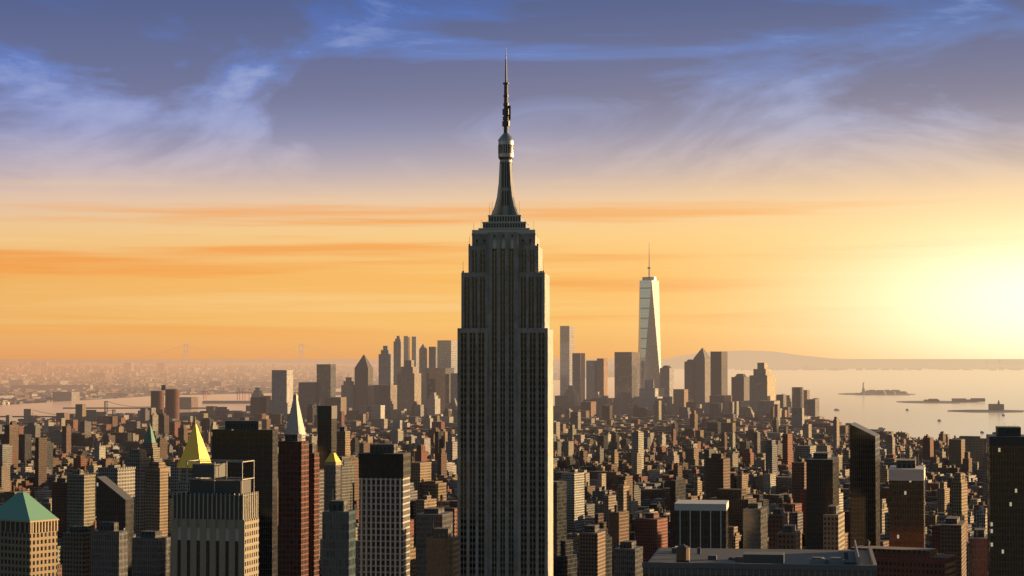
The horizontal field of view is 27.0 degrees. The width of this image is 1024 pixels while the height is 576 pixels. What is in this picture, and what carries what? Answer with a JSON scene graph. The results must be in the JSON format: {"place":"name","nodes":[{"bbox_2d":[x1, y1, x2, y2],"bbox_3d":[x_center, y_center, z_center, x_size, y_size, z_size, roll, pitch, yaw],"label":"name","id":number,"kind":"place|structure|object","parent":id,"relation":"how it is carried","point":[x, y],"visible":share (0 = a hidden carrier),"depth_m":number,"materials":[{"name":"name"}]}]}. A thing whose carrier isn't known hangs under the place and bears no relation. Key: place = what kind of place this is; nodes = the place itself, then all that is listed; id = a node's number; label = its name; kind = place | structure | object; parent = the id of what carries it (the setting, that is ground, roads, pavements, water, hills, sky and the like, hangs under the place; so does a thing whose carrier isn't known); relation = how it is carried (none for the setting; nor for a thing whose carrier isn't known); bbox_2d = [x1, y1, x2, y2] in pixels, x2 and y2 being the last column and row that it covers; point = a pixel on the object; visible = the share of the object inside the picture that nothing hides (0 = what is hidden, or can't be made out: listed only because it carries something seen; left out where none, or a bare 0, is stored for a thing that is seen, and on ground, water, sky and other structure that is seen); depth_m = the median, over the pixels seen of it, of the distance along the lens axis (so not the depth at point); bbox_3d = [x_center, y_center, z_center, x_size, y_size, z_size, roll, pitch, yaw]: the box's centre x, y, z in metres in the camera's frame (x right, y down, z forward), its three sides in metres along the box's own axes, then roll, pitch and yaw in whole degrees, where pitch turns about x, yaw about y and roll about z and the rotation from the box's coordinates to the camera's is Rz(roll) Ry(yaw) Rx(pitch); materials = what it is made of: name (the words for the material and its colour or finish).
{"place":"outdoors","nodes":[
{"label":"outdoors","id":0,"kind":"place"},
{"bbox_2d":[0,490,58,575],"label":"building","id":1,"kind":"structure","parent":0,"point":[28,533],"depth_m":1004.02,"materials":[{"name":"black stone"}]},
{"bbox_2d":[3,363,428,367],"bbox_3d":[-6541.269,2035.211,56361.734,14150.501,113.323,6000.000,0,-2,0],"label":"hills","id":2,"kind":"structure","parent":0,"point":[201,364],"depth_m":53364.11,"materials":[{"name":"brown"}]},
{"bbox_2d":[457,60,552,575],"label":"skyscraper","id":3,"kind":"structure","parent":0,"point":[504,430],"depth_m":1268.67,"materials":[{"name":"stone"}]},
{"bbox_2d":[0,359,1020,404],"bbox_3d":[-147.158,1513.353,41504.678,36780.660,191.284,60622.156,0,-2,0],"label":"city buildings","id":4,"kind":"structure","parent":0,"point":[141,375],"depth_m":24681.60,"materials":[{"name":"brown concrete"}]},
{"bbox_2d":[0,369,1023,440],"bbox_3d":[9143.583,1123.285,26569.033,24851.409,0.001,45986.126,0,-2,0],"label":"harbour water","id":5,"kind":"structure","parent":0,"point":[1005,387],"depth_m":13143.50,"materials":[{"name":"grey liquid"}]},
{"bbox_2d":[122,344,359,363],"bbox_3d":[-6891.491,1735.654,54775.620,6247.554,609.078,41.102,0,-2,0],"label":"suspension bridge","id":6,"kind":"structure","parent":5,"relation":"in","point":[299,361],"depth_m":54750.17,"materials":[{"name":"grey metal"}]},
{"bbox_2d":[834,382,1023,432],"bbox_3d":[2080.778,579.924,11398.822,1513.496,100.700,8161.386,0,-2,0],"label":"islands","id":7,"kind":"object","parent":5,"relation":"on","point":[998,407],"visible":0.98,"depth_m":12332.05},
{"bbox_2d":[0,359,1023,404],"bbox_3d":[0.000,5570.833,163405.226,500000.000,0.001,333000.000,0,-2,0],"label":"ground","id":8,"kind":"structure","parent":0,"point":[555,361],"depth_m":133201.94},
{"bbox_2d":[52,476,66,538],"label":"tower","id":9,"kind":"structure","parent":8,"relation":"on","point":[59,499],"depth_m":2396.26,"materials":[{"name":"brown concrete"}]},
{"bbox_2d":[62,524,89,575],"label":"tower","id":10,"kind":"structure","parent":8,"relation":"on","point":[75,550],"depth_m":1498.61,"materials":[{"name":"grey concrete"}]},
{"bbox_2d":[86,472,97,507],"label":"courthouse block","id":11,"kind":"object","parent":8,"relation":"on","point":[96,473],"visible":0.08,"depth_m":3018.22,"materials":[{"name":"brown concrete"}]},
{"bbox_2d":[0,401,205,416],"bbox_3d":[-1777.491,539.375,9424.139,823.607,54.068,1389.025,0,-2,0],"label":"river bridges","id":12,"kind":"structure","parent":8,"relation":"on","point":[113,412],"depth_m":10088.02,"materials":[{"name":"metal"}]},
{"bbox_2d":[90,520,127,575],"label":"tower","id":13,"kind":"structure","parent":8,"relation":"on","point":[108,548],"depth_m":1249.99,"materials":[{"name":"grey concrete"}]},
{"bbox_2d":[96,476,133,575],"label":"building","id":14,"kind":"structure","parent":8,"relation":"on","point":[115,502],"depth_m":1501.26,"materials":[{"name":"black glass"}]},
{"bbox_2d":[139,424,162,461],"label":"tower","id":15,"kind":"structure","parent":8,"relation":"on","point":[149,444],"depth_m":3506.77,"materials":[{"name":"beige stone"}]},
{"bbox_2d":[132,528,170,575],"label":"tower","id":16,"kind":"structure","parent":8,"relation":"on","point":[151,551],"depth_m":1300.10,"materials":[{"name":"grey concrete"}]},
{"bbox_2d":[151,385,179,419],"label":"high-rise buildings","id":17,"kind":"structure","parent":8,"relation":"on","point":[171,403],"depth_m":7967.50,"materials":[{"name":"brown concrete"}]},
{"bbox_2d":[168,490,177,532],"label":"tower","id":18,"kind":"structure","parent":8,"relation":"on","point":[169,509],"depth_m":2195.74,"materials":[{"name":"black glass"}]},
{"bbox_2d":[10,362,340,409],"bbox_3d":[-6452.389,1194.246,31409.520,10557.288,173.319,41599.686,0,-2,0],"label":"distant buildings","id":19,"kind":"structure","parent":8,"relation":"on","point":[183,401],"depth_m":17059.06,"materials":[{"name":"brown concrete"}]},
{"bbox_2d":[177,417,210,492],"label":"pyramid-roofed tower","id":20,"kind":"structure","parent":8,"relation":"on","point":[195,448],"depth_m":2003.32,"materials":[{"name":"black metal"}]},
{"bbox_2d":[171,459,258,575],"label":"art deco tower","id":21,"kind":"structure","parent":8,"relation":"on","point":[214,527],"depth_m":1002.63,"materials":[{"name":"beige stone"}]},
{"bbox_2d":[211,417,277,575],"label":"black glass tower","id":22,"kind":"structure","parent":8,"relation":"on","point":[257,443],"depth_m":1400.05,"materials":[{"name":"brown glass"}]},
{"bbox_2d":[201,377,344,399],"bbox_3d":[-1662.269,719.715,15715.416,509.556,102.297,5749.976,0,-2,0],"label":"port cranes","id":23,"kind":"object","parent":8,"relation":"on","point":[249,392],"visible":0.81,"depth_m":13002.75},
{"bbox_2d":[278,428,308,575],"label":"skyscraper","id":24,"kind":"structure","parent":8,"relation":"on","point":[293,504],"depth_m":1298.91,"materials":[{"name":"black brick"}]},
{"bbox_2d":[285,388,305,440],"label":"spire roof","id":25,"kind":"structure","parent":8,"relation":"on","point":[295,421],"depth_m":2404.64,"materials":[{"name":"white metal"}]},
{"bbox_2d":[308,445,319,575],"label":"skyscraper","id":26,"kind":"structure","parent":8,"relation":"on","point":[314,480],"depth_m":1327.54,"materials":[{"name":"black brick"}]},
{"bbox_2d":[317,405,336,510],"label":"slim glass tower","id":27,"kind":"structure","parent":8,"relation":"on","point":[327,431],"depth_m":2298.91,"materials":[{"name":"black glass"}]},
{"bbox_2d":[324,453,341,510],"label":"gold-roofed tower","id":28,"kind":"structure","parent":8,"relation":"on","point":[332,463],"depth_m":1797.76,"materials":[{"name":"stone"}]},
{"bbox_2d":[322,494,355,575],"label":"teal tower","id":29,"kind":"structure","parent":8,"relation":"on","point":[338,538],"depth_m":898.59,"materials":[{"name":"black glass"}]},
{"bbox_2d":[337,427,349,455],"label":"tan tower","id":30,"kind":"structure","parent":8,"relation":"on","point":[343,440],"depth_m":2798.01,"materials":[{"name":"beige concrete"}]},
{"bbox_2d":[359,435,410,575],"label":"skyscraper","id":31,"kind":"structure","parent":8,"relation":"on","point":[384,505],"depth_m":1098.96,"materials":[{"name":"black concrete"}]},
{"bbox_2d":[416,504,452,575],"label":"tower","id":32,"kind":"structure","parent":8,"relation":"on","point":[430,519],"depth_m":1498.22,"materials":[{"name":"grey concrete"}]},
{"bbox_2d":[426,530,458,575],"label":"tower","id":33,"kind":"structure","parent":8,"relation":"on","point":[442,552],"depth_m":1197.87,"materials":[{"name":"brown concrete"}]},
{"bbox_2d":[0,400,995,575],"bbox_3d":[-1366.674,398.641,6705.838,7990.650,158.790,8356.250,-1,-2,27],"label":"city buildings","id":34,"kind":"structure","parent":8,"relation":"on","point":[618,477],"depth_m":3959.13,"materials":[{"name":"brown concrete"}]},
{"bbox_2d":[250,326,818,420],"bbox_3d":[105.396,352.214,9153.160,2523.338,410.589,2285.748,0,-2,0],"label":"downtown skyline","id":35,"kind":"structure","parent":8,"relation":"on","point":[406,387],"depth_m":9059.97,"materials":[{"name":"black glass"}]},
{"bbox_2d":[579,525,604,575],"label":"tower","id":36,"kind":"structure","parent":8,"relation":"on","point":[591,550],"depth_m":1796.87,"materials":[{"name":"beige concrete"}]},
{"bbox_2d":[614,539,642,575],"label":"tower","id":37,"kind":"structure","parent":8,"relation":"on","point":[628,557],"depth_m":1497.89,"materials":[{"name":"grey concrete"}]},
{"bbox_2d":[638,255,660,387],"bbox_3d":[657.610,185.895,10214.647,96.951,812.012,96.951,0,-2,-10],"label":"skyscraper","id":38,"kind":"structure","parent":8,"relation":"on","point":[649,347],"depth_m":10172.15,"materials":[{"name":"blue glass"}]},
{"bbox_2d":[674,500,728,547],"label":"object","id":39,"kind":"object","parent":8,"relation":"on","point":[701,523],"visible":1,"depth_m":998.68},
{"bbox_2d":[743,500,767,548],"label":"tower","id":40,"kind":"structure","parent":8,"relation":"on","point":[755,526],"depth_m":1597.80,"materials":[{"name":"grey concrete"}]},
{"bbox_2d":[769,506,788,548],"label":"tower","id":41,"kind":"structure","parent":8,"relation":"on","point":[778,516],"depth_m":1497.30,"materials":[{"name":"brown brick"}]},
{"bbox_2d":[777,521,801,548],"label":"tower","id":42,"kind":"structure","parent":8,"relation":"on","point":[789,535],"depth_m":1298.68,"materials":[{"name":"brown concrete"}]},
{"bbox_2d":[806,452,838,549],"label":"tower","id":43,"kind":"structure","parent":8,"relation":"on","point":[822,479],"depth_m":1698.72,"materials":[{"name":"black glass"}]},
{"bbox_2d":[823,500,844,549],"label":"tower","id":44,"kind":"structure","parent":8,"relation":"on","point":[834,528],"depth_m":1397.80,"materials":[{"name":"beige concrete"}]},
{"bbox_2d":[850,422,879,549],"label":"dark tower","id":45,"kind":"structure","parent":8,"relation":"on","point":[864,483],"depth_m":1498.84,"materials":[{"name":"black glass"}]},
{"bbox_2d":[888,458,924,547],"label":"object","id":46,"kind":"object","parent":8,"relation":"on","point":[906,477],"visible":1,"depth_m":1298.72,"materials":[{"name":"black glass"}]},
{"bbox_2d":[940,514,966,575],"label":"tower","id":47,"kind":"structure","parent":8,"relation":"on","point":[952,533],"depth_m":1697.70,"materials":[{"name":"beige concrete"}]},
{"bbox_2d":[969,524,987,575],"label":"tower","id":48,"kind":"structure","parent":8,"relation":"on","point":[978,561],"depth_m":1496.87,"materials":[{"name":"red brick"}]},
{"bbox_2d":[986,426,1023,575],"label":"skyscraper","id":49,"kind":"structure","parent":8,"relation":"on","point":[1005,500],"depth_m":1199.39,"materials":[{"name":"black glass"}]},
{"bbox_2d":[0,0,1023,358],"label":"sky","id":50,"kind":"structure","parent":0,"point":[230,179],"materials":[{"name":"orange"}]},
{"bbox_2d":[642,540,876,575],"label":"building rooftop","id":51,"kind":"structure","parent":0,"point":[682,560],"depth_m":525.54,"materials":[{"name":"concrete"},{"name":"roofing membrane"}]},
{"bbox_2d":[661,350,1023,368],"bbox_3d":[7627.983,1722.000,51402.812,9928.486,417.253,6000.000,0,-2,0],"label":"distant hills","id":52,"kind":"structure","parent":0,"point":[746,359],"depth_m":48402.27,"materials":[{"name":"brown"}]},
{"bbox_2d":[674,366,1023,369],"bbox_3d":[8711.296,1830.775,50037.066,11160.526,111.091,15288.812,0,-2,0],"label":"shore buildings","id":53,"kind":"structure","parent":0,"point":[896,368],"depth_m":44481.95,"materials":[{"name":"brown"}]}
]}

